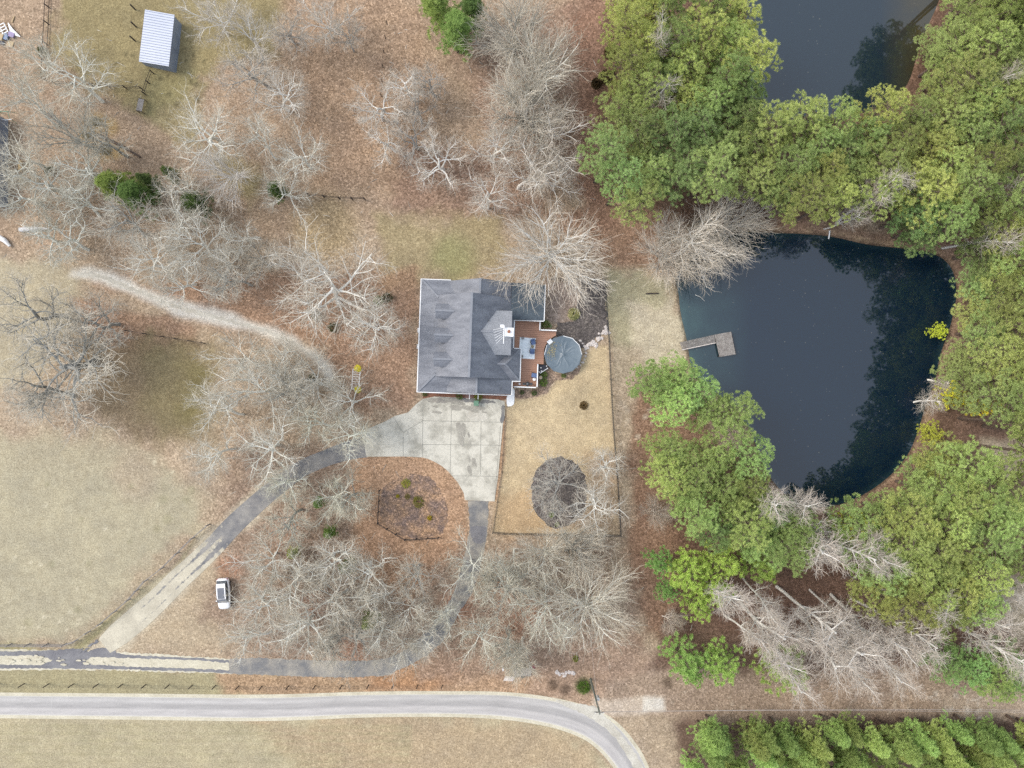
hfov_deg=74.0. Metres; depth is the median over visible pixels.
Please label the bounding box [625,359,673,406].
pine tree
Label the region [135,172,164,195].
evergreen tree
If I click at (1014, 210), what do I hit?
pine tree
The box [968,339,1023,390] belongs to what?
pine tree
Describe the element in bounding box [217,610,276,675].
bare tree
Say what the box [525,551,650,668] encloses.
bare tree
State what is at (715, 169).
pine tree
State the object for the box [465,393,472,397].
brick walk
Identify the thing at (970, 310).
pine tree
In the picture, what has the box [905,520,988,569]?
pine tree
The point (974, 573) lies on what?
pine tree
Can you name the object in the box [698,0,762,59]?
pine tree
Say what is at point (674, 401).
pine tree
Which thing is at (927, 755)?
plantation pine
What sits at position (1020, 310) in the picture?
pine tree
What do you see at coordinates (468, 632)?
bare tree
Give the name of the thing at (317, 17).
bare tree
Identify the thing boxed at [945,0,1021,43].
pine tree
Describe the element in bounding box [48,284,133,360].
bare tree
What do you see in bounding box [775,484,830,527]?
bare tree
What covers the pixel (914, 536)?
pine tree
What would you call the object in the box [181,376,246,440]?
bare tree
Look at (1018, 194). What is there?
pine tree
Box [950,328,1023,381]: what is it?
pine tree
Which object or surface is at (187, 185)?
bare tree
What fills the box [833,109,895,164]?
pine tree
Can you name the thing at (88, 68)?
bare tree
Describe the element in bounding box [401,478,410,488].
grass clump
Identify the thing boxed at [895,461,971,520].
pine tree
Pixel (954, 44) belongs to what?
pine tree
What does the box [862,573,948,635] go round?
pine tree
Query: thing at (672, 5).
pine tree
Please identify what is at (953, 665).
pine tree
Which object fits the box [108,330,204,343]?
field fence
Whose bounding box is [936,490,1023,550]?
pine tree
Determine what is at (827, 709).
power line
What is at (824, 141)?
pine tree
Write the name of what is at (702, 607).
pine tree
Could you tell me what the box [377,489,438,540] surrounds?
island fence
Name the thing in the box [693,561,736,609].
pine tree
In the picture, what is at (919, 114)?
pine tree
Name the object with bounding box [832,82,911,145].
pine tree
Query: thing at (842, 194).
pine tree
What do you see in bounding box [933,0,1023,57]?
pine tree
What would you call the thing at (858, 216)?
bare tree
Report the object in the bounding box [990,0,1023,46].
pine tree
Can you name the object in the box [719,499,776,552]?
pine tree
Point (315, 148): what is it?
bare tree
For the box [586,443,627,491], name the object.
bare tree
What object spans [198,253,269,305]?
bare tree
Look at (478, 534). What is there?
asphalt patch
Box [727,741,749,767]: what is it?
plantation pine
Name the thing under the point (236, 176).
bare tree
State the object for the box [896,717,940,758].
plantation pine
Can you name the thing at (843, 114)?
pine tree
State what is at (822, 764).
plantation pine
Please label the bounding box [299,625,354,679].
bare tree
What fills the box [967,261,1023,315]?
pine tree
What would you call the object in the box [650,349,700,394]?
pine tree
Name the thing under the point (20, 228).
fallen trunk
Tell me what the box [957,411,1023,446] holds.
pine tree
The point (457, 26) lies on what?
evergreen tree
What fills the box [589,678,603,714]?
utility pole
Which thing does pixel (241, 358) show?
bare tree
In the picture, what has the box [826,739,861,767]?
plantation pine
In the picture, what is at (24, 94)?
bare tree
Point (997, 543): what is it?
pine tree
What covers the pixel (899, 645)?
bare tree
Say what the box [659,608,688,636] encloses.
bare tree
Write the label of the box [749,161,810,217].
pine tree
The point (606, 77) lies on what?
shrub
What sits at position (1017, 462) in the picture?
pine tree
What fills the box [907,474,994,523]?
pine tree
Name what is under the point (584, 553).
bare tree
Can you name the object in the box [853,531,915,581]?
bare tree
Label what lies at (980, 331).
pine tree
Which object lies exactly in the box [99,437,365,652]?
driveway
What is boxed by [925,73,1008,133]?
pine tree
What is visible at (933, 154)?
pine tree
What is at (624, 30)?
pine tree
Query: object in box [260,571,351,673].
bare tree
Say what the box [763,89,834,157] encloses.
pine tree
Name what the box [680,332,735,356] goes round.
dock
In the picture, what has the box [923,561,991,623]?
pine tree
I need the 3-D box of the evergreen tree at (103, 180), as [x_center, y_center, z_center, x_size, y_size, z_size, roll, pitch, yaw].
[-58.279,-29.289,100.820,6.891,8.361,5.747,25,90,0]
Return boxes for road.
[0,694,645,767]
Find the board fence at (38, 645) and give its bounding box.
[0,524,209,647]
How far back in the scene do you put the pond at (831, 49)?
105.12 m
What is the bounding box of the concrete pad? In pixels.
[362,397,504,500]
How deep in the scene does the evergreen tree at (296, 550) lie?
102.56 m
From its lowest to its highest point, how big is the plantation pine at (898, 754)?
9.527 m
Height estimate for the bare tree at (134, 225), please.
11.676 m
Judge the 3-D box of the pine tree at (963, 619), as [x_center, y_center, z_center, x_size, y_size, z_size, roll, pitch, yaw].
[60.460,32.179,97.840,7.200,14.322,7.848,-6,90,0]
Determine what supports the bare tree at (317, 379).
on the ground at (98, 524)
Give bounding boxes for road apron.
[555,700,642,767]
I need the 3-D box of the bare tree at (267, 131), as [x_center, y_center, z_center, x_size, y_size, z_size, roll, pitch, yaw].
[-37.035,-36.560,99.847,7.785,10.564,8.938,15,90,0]
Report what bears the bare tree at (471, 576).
on the ground at (98, 524)
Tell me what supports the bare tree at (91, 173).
on the ground at (98, 524)
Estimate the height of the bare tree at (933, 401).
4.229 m
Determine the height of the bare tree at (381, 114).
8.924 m
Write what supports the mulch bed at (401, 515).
on the ground at (98, 524)
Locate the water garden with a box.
[538,365,547,372]
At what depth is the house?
99.61 m
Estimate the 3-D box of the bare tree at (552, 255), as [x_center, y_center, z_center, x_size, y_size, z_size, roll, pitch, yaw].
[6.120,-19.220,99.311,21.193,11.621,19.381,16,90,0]
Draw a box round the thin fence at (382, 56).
[380,21,387,96]
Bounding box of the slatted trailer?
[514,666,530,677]
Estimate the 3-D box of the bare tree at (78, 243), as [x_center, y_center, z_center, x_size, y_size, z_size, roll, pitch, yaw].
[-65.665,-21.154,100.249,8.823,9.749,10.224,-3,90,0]
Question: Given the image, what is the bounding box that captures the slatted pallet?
[0,22,7,33]
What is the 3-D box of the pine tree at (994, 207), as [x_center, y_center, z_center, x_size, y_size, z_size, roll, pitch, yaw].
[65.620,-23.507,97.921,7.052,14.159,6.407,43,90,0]
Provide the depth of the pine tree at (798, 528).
93.14 m
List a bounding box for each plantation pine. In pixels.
[679,748,703,767]
[686,717,719,757]
[688,722,724,767]
[696,714,731,755]
[708,750,732,767]
[724,734,735,762]
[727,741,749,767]
[731,719,771,761]
[739,712,781,754]
[740,733,778,767]
[750,757,788,767]
[765,716,801,758]
[772,732,785,766]
[783,750,802,767]
[787,717,833,761]
[787,729,820,767]
[793,729,829,767]
[812,713,851,748]
[823,748,844,767]
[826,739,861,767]
[831,711,863,748]
[832,755,847,767]
[833,743,872,767]
[850,714,892,758]
[860,751,877,767]
[864,728,897,763]
[874,718,923,766]
[874,755,908,767]
[877,722,911,764]
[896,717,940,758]
[900,724,934,759]
[905,746,944,767]
[915,717,955,755]
[922,732,973,767]
[936,708,974,746]
[952,713,1004,756]
[953,737,992,767]
[958,744,981,767]
[970,712,1020,755]
[973,725,1016,767]
[996,726,1023,764]
[1005,714,1023,742]
[1008,733,1023,762]
[1014,741,1023,767]
[1015,717,1023,732]
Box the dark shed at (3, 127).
[0,116,7,206]
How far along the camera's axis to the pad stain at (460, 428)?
104.94 m
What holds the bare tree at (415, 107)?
on the ground at (98, 524)
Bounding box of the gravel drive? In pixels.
[0,649,239,674]
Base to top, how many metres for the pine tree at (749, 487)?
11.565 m
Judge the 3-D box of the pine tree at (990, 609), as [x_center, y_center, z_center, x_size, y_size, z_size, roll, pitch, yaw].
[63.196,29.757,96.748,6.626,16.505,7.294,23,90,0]
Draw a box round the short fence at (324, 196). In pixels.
[306,193,365,199]
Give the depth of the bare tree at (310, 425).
99.22 m
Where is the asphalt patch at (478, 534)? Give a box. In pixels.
[470,526,486,543]
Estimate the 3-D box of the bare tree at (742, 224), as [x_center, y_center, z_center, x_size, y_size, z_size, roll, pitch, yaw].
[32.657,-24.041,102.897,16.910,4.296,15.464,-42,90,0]
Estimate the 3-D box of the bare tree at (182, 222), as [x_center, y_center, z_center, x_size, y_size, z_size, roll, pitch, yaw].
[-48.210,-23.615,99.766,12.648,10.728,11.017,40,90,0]
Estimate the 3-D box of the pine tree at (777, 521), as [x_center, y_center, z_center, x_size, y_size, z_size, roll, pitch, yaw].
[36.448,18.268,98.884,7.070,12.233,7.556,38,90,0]
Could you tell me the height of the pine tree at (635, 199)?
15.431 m
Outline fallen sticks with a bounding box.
[4,29,964,656]
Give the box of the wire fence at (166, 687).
[18,683,442,690]
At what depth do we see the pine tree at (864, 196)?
90.34 m
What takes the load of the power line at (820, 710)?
attached to the utility pole
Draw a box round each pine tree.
[575,119,637,185]
[589,85,645,140]
[594,156,645,205]
[597,0,650,73]
[597,35,655,103]
[605,0,654,38]
[608,132,654,176]
[610,166,665,228]
[611,53,672,119]
[617,101,668,159]
[620,19,671,77]
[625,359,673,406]
[627,0,673,38]
[627,142,679,203]
[637,0,701,46]
[637,423,698,476]
[638,448,692,500]
[640,545,672,579]
[643,101,699,161]
[643,376,696,427]
[644,55,685,114]
[647,11,701,74]
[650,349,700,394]
[652,134,709,207]
[653,576,680,603]
[655,72,709,133]
[656,631,709,684]
[660,41,712,106]
[663,468,719,526]
[664,544,712,596]
[669,364,720,413]
[670,492,721,540]
[671,2,728,69]
[673,97,725,157]
[674,449,718,498]
[675,653,707,688]
[676,589,713,623]
[677,140,740,203]
[679,75,739,139]
[679,385,729,436]
[685,0,739,43]
[689,429,737,477]
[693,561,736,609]
[695,509,741,554]
[695,634,745,686]
[696,117,752,168]
[696,539,743,579]
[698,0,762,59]
[700,45,760,109]
[701,14,754,80]
[701,390,765,443]
[702,467,746,510]
[705,485,757,537]
[709,68,767,128]
[714,98,764,145]
[716,458,772,510]
[718,28,783,97]
[719,116,772,170]
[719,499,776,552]
[725,152,782,203]
[727,434,775,481]
[734,546,776,583]
[737,99,803,164]
[739,520,791,575]
[746,485,795,538]
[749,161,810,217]
[749,642,809,696]
[758,139,823,194]
[759,510,824,577]
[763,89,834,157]
[765,165,838,228]
[775,505,823,547]
[785,119,843,171]
[788,144,853,202]
[792,94,860,155]
[796,171,860,227]
[805,122,873,183]
[819,492,881,545]
[821,150,877,200]
[826,509,874,546]
[826,516,894,573]
[830,168,904,222]
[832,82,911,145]
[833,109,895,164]
[839,541,914,598]
[845,135,913,193]
[845,570,912,625]
[854,118,928,172]
[861,487,942,545]
[861,488,900,527]
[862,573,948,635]
[864,512,936,573]
[874,90,944,149]
[874,168,963,234]
[876,479,947,529]
[878,185,948,239]
[880,521,963,579]
[883,543,942,594]
[888,154,938,200]
[891,214,949,258]
[892,191,979,246]
[894,448,947,501]
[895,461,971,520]
[896,501,978,553]
[897,118,964,165]
[897,130,955,177]
[899,570,958,616]
[903,542,970,598]
[904,48,999,121]
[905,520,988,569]
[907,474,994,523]
[912,24,951,67]
[912,431,969,483]
[913,177,971,218]
[915,84,986,146]
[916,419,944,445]
[916,637,971,683]
[917,16,989,77]
[917,108,1001,164]
[917,139,976,189]
[919,59,967,105]
[919,587,976,640]
[920,19,1022,91]
[923,435,1006,491]
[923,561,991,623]
[924,41,970,83]
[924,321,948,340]
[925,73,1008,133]
[928,155,1000,213]
[929,337,984,398]
[931,0,1007,52]
[932,0,1023,70]
[932,380,966,411]
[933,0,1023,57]
[936,40,1023,107]
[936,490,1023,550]
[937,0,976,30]
[937,13,986,60]
[937,137,1022,186]
[939,0,985,33]
[941,190,1013,238]
[941,511,1023,570]
[942,640,999,694]
[943,366,1023,428]
[943,470,1023,530]
[944,362,996,414]
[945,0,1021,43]
[945,577,1010,628]
[948,554,1014,599]
[949,257,1003,308]
[950,95,1023,154]
[950,280,1001,335]
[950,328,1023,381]
[951,221,1018,280]
[953,172,1023,226]
[953,427,1023,480]
[954,183,1023,229]
[955,306,1015,356]
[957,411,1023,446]
[959,651,1022,706]
[960,384,1005,416]
[961,360,1023,428]
[963,241,1023,287]
[963,288,1023,331]
[967,253,1023,295]
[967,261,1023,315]
[968,209,1023,262]
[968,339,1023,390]
[969,72,1023,129]
[970,304,1023,355]
[970,534,1023,590]
[971,454,1023,512]
[973,634,1023,679]
[974,89,1023,152]
[975,43,1023,99]
[976,358,1023,375]
[980,2,1023,51]
[980,60,1023,119]
[980,139,1023,191]
[980,396,1021,434]
[981,424,1020,429]
[982,654,1023,700]
[983,0,1023,55]
[983,490,1023,539]
[989,461,1023,488]
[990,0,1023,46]
[990,22,1023,67]
[1009,287,1023,327]
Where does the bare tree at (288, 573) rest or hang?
on the ground at (98, 524)
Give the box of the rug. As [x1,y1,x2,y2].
[519,337,535,358]
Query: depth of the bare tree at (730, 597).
89.59 m
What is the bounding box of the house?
[417,278,545,398]
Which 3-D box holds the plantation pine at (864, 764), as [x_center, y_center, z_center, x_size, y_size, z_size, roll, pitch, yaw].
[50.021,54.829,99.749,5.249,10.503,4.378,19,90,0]
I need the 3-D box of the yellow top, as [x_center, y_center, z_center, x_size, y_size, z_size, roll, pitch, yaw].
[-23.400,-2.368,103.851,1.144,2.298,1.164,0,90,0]
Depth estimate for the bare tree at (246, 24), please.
99.05 m
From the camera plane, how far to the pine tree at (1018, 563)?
91.90 m
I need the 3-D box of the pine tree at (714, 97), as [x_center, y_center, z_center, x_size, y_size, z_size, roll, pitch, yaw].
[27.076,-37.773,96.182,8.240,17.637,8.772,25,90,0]
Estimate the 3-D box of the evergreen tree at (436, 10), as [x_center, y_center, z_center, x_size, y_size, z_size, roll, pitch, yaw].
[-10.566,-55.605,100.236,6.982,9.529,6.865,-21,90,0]
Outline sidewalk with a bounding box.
[507,388,514,405]
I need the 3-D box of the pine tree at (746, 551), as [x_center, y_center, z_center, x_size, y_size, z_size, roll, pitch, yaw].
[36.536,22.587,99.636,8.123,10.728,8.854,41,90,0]
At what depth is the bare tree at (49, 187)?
99.90 m
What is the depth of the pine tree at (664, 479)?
93.34 m
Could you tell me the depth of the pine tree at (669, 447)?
95.00 m
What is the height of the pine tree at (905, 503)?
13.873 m
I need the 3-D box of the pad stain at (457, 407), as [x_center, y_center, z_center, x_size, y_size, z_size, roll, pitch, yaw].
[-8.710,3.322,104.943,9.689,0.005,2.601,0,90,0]
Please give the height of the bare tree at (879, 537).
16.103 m
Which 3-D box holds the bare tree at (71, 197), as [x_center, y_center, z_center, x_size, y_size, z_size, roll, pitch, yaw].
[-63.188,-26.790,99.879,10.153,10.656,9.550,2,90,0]
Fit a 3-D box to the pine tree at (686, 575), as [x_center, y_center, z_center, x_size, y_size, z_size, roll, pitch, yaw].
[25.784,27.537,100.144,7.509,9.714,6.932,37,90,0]
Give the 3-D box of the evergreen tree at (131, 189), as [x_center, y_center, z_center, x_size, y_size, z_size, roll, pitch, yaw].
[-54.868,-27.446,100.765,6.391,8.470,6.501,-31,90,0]
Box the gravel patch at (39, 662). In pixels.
[5,655,122,665]
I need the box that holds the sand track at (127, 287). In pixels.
[77,271,313,357]
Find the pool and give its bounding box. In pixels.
[544,336,581,372]
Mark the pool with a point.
(562, 354)
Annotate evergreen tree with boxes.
[93,169,146,207]
[115,179,162,220]
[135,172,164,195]
[160,165,183,184]
[180,188,213,226]
[267,179,291,204]
[287,546,300,559]
[313,496,328,508]
[323,524,338,538]
[338,556,356,572]
[360,608,381,629]
[417,0,463,39]
[435,6,483,61]
[455,0,487,31]
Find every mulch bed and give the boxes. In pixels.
[379,473,447,538]
[423,393,507,399]
[514,365,580,398]
[531,456,587,528]
[556,280,608,348]
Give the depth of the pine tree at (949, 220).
90.70 m
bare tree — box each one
[0,25,74,88]
[0,62,61,134]
[0,123,47,190]
[0,167,63,225]
[0,265,84,365]
[0,339,93,434]
[1,147,85,217]
[1,295,133,447]
[10,93,120,183]
[13,208,78,270]
[29,32,123,126]
[30,206,101,272]
[43,136,115,203]
[47,174,124,229]
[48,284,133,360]
[55,106,136,165]
[85,175,163,256]
[99,226,184,296]
[138,177,220,253]
[138,232,232,315]
[151,161,211,214]
[153,196,253,285]
[162,0,249,58]
[166,78,250,182]
[180,426,239,489]
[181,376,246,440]
[188,139,255,214]
[193,324,280,406]
[197,230,255,295]
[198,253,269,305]
[203,338,312,454]
[208,35,288,112]
[209,0,284,76]
[210,511,295,601]
[213,572,297,641]
[214,217,264,263]
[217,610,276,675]
[225,235,283,289]
[227,105,282,166]
[229,407,307,493]
[235,545,330,642]
[238,62,311,126]
[244,353,321,431]
[245,332,323,413]
[250,151,320,233]
[254,229,344,321]
[255,452,313,513]
[258,3,315,65]
[259,485,314,554]
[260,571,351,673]
[265,327,355,433]
[266,115,335,190]
[267,211,402,348]
[280,396,336,453]
[280,552,310,582]
[286,533,364,594]
[286,554,385,667]
[288,0,367,55]
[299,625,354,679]
[300,470,370,532]
[308,607,398,688]
[315,403,389,474]
[316,367,393,435]
[317,5,370,53]
[320,460,382,524]
[331,283,413,368]
[332,537,405,609]
[343,68,414,131]
[345,576,403,632]
[352,604,410,663]
[361,116,404,171]
[377,59,428,109]
[377,621,422,692]
[383,578,430,639]
[387,105,443,173]
[387,546,450,613]
[395,84,442,132]
[403,126,470,195]
[404,618,453,665]
[407,57,448,105]
[421,594,471,644]
[438,525,501,608]
[450,609,519,673]
[453,0,555,78]
[457,115,524,181]
[457,158,517,222]
[464,536,545,620]
[467,549,559,652]
[468,44,578,174]
[470,80,593,190]
[474,0,597,139]
[476,181,620,318]
[482,614,534,679]
[492,637,542,694]
[493,128,577,204]
[495,544,534,590]
[498,564,588,655]
[504,518,580,590]
[521,148,585,221]
[522,441,609,526]
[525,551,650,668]
[547,507,619,597]
[557,470,630,543]
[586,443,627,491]
[625,206,711,296]
[629,5,673,89]
[636,490,680,531]
[641,72,683,122]
[649,197,752,298]
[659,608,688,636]
[683,182,784,287]
[703,576,756,620]
[723,614,782,664]
[733,596,812,655]
[742,578,787,635]
[753,482,795,527]
[754,615,819,681]
[768,642,825,712]
[771,618,828,654]
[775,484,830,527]
[775,585,855,659]
[787,512,853,578]
[795,606,875,699]
[809,589,864,642]
[813,621,894,683]
[819,528,889,581]
[823,204,873,232]
[823,641,883,707]
[829,593,894,657]
[835,162,911,223]
[836,522,894,563]
[842,613,933,679]
[843,627,931,704]
[850,598,953,670]
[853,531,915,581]
[866,612,942,679]
[880,166,918,205]
[881,587,961,633]
[913,388,947,416]
[927,371,953,394]
[932,58,1023,115]
[941,222,1023,258]
[945,172,1023,226]
[952,624,1023,690]
[955,591,1023,644]
[978,577,1023,619]
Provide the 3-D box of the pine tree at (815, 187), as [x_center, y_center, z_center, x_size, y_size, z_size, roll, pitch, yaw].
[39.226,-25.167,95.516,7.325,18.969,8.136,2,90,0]
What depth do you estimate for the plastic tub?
104.60 m
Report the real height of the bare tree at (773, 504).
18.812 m
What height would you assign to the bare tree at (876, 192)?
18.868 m
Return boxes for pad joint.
[395,403,500,493]
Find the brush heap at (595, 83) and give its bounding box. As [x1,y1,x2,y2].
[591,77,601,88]
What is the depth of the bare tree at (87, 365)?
97.48 m
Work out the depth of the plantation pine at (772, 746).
98.43 m
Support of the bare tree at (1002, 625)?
on the ground at (98, 524)
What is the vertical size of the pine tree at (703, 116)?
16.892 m
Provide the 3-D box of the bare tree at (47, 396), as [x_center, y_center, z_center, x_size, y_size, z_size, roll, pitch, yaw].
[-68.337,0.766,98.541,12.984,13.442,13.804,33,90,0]
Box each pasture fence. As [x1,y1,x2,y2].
[40,0,49,80]
[52,81,143,90]
[129,4,136,40]
[141,69,153,94]
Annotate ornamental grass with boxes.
[567,308,579,320]
[579,401,587,409]
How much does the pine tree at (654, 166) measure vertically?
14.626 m
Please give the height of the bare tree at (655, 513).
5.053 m
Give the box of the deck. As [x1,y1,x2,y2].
[513,321,556,387]
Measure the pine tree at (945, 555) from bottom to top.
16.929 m
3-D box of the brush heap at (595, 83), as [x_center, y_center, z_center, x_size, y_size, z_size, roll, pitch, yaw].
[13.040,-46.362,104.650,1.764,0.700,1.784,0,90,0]
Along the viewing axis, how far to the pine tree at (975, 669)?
97.39 m
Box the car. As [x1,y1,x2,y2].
[216,578,231,608]
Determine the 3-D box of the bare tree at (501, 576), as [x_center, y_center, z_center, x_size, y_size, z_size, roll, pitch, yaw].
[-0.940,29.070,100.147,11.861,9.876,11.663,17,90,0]
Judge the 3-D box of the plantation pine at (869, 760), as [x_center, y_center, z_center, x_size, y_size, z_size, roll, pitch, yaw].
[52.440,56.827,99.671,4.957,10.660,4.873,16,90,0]
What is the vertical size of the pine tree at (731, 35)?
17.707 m
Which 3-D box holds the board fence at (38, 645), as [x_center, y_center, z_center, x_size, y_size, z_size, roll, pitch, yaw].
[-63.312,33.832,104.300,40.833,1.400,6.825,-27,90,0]
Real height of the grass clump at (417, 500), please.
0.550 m
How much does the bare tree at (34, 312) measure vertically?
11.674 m
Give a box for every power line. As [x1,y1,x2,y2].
[610,710,990,711]
[621,709,965,711]
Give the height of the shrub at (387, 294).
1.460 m
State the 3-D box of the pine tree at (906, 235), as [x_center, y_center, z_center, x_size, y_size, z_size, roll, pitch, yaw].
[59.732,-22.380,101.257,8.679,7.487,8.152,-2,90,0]
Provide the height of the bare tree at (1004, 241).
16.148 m
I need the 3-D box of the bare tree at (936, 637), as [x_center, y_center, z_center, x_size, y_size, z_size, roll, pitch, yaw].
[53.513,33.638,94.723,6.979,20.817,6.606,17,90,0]
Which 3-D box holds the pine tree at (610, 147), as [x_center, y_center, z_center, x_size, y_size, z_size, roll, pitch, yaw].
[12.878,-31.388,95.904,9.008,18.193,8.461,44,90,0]
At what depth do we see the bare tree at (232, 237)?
98.52 m
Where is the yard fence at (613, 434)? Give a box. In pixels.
[492,278,621,536]
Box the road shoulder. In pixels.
[0,691,648,767]
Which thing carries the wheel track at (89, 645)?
on the ground at (98, 524)
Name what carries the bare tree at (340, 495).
on the ground at (98, 524)
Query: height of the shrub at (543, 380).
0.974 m
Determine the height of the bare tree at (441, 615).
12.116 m
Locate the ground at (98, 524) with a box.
[0,0,1023,767]
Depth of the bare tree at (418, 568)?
98.71 m
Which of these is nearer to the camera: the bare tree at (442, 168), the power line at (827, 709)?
the power line at (827, 709)
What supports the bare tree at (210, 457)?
on the ground at (98, 524)
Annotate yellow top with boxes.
[354,365,360,371]
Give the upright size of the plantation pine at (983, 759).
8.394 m
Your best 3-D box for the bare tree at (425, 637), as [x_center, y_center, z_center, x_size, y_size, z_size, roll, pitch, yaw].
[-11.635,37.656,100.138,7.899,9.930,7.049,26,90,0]
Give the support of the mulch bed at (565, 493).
on the ground at (98, 524)
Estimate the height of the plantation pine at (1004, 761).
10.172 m
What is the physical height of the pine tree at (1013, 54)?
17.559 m
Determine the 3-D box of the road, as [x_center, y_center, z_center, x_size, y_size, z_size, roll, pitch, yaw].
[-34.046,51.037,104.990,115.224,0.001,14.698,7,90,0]
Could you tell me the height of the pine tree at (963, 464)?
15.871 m
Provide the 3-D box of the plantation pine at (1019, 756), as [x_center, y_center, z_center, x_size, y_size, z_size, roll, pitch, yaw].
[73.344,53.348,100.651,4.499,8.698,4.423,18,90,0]
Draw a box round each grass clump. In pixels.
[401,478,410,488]
[412,496,423,508]
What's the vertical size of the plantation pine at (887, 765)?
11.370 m
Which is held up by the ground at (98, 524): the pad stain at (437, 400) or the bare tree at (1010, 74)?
the bare tree at (1010, 74)
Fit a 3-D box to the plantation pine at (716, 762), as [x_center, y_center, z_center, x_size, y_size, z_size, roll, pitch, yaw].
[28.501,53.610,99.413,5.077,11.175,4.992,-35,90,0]
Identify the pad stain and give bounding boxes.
[424,397,486,413]
[428,397,495,403]
[456,422,476,475]
[466,409,487,421]
[500,405,504,422]
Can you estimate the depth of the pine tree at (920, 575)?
89.21 m
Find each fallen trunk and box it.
[0,235,10,246]
[18,227,49,231]
[97,133,140,157]
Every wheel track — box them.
[0,648,229,672]
[79,640,98,652]
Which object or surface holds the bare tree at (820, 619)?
on the ground at (98, 524)
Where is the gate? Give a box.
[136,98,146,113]
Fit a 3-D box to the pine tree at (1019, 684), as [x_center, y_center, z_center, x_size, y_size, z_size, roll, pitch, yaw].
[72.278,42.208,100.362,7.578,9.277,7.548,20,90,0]
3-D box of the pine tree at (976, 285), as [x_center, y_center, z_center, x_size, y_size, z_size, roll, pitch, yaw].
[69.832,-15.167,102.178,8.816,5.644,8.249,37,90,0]
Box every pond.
[676,232,955,506]
[745,0,938,121]
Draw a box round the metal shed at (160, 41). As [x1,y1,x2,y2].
[139,10,181,72]
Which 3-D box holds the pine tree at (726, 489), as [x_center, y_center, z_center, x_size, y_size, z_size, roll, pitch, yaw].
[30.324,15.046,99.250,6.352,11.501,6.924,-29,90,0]
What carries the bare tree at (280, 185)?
on the ground at (98, 524)
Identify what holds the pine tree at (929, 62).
on the ground at (98, 524)
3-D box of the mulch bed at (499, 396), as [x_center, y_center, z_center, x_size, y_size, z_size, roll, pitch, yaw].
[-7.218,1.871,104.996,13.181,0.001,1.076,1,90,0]
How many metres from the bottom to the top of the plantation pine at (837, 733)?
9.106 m
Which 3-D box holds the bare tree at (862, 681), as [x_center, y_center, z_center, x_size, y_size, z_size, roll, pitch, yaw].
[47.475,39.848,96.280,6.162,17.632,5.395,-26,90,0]
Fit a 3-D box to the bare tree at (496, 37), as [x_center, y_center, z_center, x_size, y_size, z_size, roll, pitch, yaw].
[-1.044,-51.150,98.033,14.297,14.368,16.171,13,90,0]
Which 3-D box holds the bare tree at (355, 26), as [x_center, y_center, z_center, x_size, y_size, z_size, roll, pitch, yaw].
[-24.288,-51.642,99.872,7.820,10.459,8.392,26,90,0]
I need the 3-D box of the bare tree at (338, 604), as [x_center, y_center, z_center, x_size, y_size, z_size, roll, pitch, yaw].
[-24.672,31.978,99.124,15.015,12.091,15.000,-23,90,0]
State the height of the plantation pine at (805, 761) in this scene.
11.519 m
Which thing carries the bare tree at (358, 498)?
on the ground at (98, 524)
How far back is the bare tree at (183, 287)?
99.84 m
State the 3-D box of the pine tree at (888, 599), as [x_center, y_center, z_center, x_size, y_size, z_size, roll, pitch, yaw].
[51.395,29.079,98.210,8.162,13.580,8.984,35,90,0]
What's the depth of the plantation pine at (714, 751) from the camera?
98.78 m
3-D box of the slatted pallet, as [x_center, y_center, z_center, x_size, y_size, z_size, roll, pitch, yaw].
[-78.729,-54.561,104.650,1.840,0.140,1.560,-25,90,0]
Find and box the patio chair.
[531,372,536,377]
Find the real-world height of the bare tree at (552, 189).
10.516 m
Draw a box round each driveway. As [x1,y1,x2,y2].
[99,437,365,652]
[229,501,488,677]
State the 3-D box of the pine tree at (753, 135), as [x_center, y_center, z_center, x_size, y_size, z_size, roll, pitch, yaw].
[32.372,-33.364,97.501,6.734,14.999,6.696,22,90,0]
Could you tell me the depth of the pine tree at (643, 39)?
90.19 m
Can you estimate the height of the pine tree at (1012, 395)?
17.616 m
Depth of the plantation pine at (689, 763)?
101.12 m
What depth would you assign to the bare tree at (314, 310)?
97.80 m
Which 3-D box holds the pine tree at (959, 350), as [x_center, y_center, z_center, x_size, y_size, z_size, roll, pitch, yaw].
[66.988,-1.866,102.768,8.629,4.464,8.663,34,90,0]
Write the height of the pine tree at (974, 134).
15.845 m
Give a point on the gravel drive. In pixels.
(165, 663)
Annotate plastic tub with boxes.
[7,31,14,37]
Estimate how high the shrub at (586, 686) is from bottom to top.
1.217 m
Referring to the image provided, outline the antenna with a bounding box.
[494,325,504,343]
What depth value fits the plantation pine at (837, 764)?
100.03 m
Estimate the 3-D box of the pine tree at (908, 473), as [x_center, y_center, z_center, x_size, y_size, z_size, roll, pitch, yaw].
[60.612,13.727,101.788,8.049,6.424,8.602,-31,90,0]
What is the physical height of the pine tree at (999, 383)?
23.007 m
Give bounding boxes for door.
[172,35,179,52]
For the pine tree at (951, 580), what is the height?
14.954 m
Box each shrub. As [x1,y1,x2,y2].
[328,322,338,332]
[382,292,393,302]
[539,378,547,386]
[576,681,589,694]
[600,69,613,84]
[604,45,616,59]
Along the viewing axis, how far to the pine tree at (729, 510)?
95.52 m
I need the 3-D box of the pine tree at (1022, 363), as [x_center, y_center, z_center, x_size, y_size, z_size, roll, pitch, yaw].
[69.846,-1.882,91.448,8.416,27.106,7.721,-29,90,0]
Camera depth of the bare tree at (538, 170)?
97.40 m
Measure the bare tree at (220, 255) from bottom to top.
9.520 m

